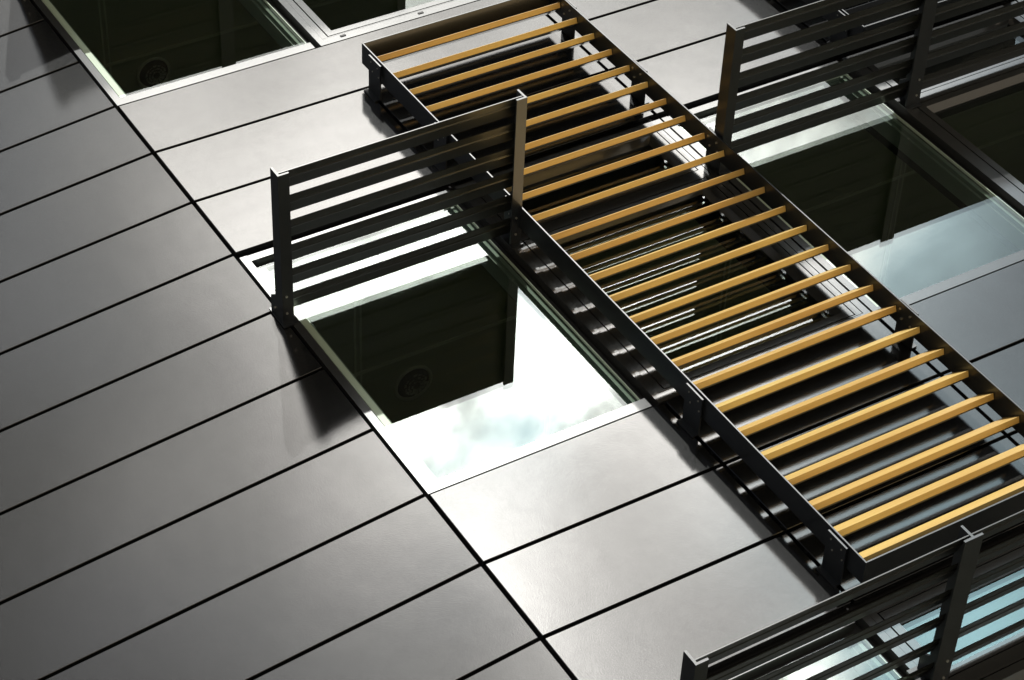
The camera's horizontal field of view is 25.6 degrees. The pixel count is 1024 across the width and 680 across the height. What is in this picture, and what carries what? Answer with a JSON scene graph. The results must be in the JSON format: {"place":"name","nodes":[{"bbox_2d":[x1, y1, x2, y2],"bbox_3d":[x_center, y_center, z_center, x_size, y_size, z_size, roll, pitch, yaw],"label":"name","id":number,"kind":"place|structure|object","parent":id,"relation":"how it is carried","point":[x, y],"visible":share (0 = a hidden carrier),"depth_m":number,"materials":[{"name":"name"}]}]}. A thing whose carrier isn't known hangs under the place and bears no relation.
{"place":"outdoors","nodes":[
{"label":"outdoors","id":0,"kind":"place"},
{"bbox_2d":[0,0,1023,679],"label":"office building","id":1,"kind":"structure","parent":0,"point":[210,468],"depth_m":10.57,"materials":[{"name":"paint"}]},
{"bbox_2d":[136,57,170,89],"bbox_3d":[-2.264,-1.683,14.266,0.236,0.031,0.236,-20,-44,-24],"label":"ceiling downlight","id":2,"kind":"object","parent":1,"relation":"attached to","point":[153,72],"visible":0.98,"depth_m":14.27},
{"bbox_2d":[30,0,314,112],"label":"window","id":3,"kind":"structure","parent":1,"relation":"in","point":[292,42],"depth_m":12.25,"materials":[{"name":"paint"}]},
{"bbox_2d":[241,0,479,48],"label":"window","id":4,"kind":"structure","parent":1,"relation":"in","point":[297,12],"depth_m":12.52,"materials":[{"name":"paint"}]},
{"bbox_2d":[269,89,527,327],"bbox_3d":[-0.528,-0.632,10.537,1.308,0.155,0.868,-20,-44,-24],"label":"louvre sunshade","id":5,"kind":"object","parent":1,"relation":"attached to","point":[285,299],"visible":1,"depth_m":10.50,"materials":[{"name":"black metal"}]},
{"bbox_2d":[394,365,431,400],"bbox_3d":[-0.529,0.241,12.221,0.236,0.031,0.236,-20,-44,-24],"label":"ceiling downlight","id":6,"kind":"object","parent":1,"relation":"attached to","point":[413,382],"visible":1,"depth_m":12.22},
{"bbox_2d":[240,190,651,500],"bbox_3d":[-0.345,0.048,10.656,1.194,1.888,0.300,-20,-44,-24],"label":"window","id":7,"kind":"structure","parent":1,"relation":"in","point":[626,401],"depth_m":10.56,"materials":[{"name":"paint"}]},
{"bbox_2d":[451,119,869,409],"bbox_3d":[0.707,-0.341,11.162,1.261,1.888,0.304,-20,-44,-24],"label":"window","id":8,"kind":"structure","parent":1,"relation":"in","point":[649,383],"depth_m":11.24,"materials":[{"name":"paint"}]},
{"bbox_2d":[362,0,1023,587],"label":"timber slat screen","id":9,"kind":"object","parent":1,"relation":"attached to","point":[840,552],"visible":0.9,"depth_m":10.53,"materials":[{"name":"brown wood"}]},
{"bbox_2d":[729,622,903,679],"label":"window","id":10,"kind":"structure","parent":1,"relation":"in","point":[843,632],"depth_m":9.17,"materials":[{"name":"paint"}]},
{"bbox_2d":[661,61,1023,319],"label":"window","id":11,"kind":"structure","parent":1,"relation":"in","point":[921,150],"depth_m":11.77,"materials":[{"name":"paint"}]},
{"bbox_2d":[680,510,1023,679],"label":"louvre sunshade","id":12,"kind":"object","parent":1,"relation":"attached to","point":[943,655],"visible":1,"depth_m":8.53,"materials":[{"name":"black metal"}]},
{"bbox_2d":[705,0,1023,175],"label":"louvre sunshade","id":13,"kind":"object","parent":1,"relation":"attached to","point":[905,94],"visible":0.93,"depth_m":11.64,"materials":[{"name":"black metal"}]},
{"bbox_2d":[803,0,959,43],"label":"timber slat screen","id":14,"kind":"object","parent":1,"relation":"attached to","point":[846,33],"visible":0.33,"depth_m":12.39,"materials":[{"name":"wood"}]},
{"bbox_2d":[841,1,1023,252],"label":"window","id":15,"kind":"structure","parent":1,"relation":"in","point":[968,91],"depth_m":12.19,"materials":[{"name":"paint"}]},
{"bbox_2d":[853,534,1023,679],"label":"window","id":16,"kind":"structure","parent":1,"relation":"in","point":[1004,660],"depth_m":9.22,"materials":[{"name":"paint"}]}
]}

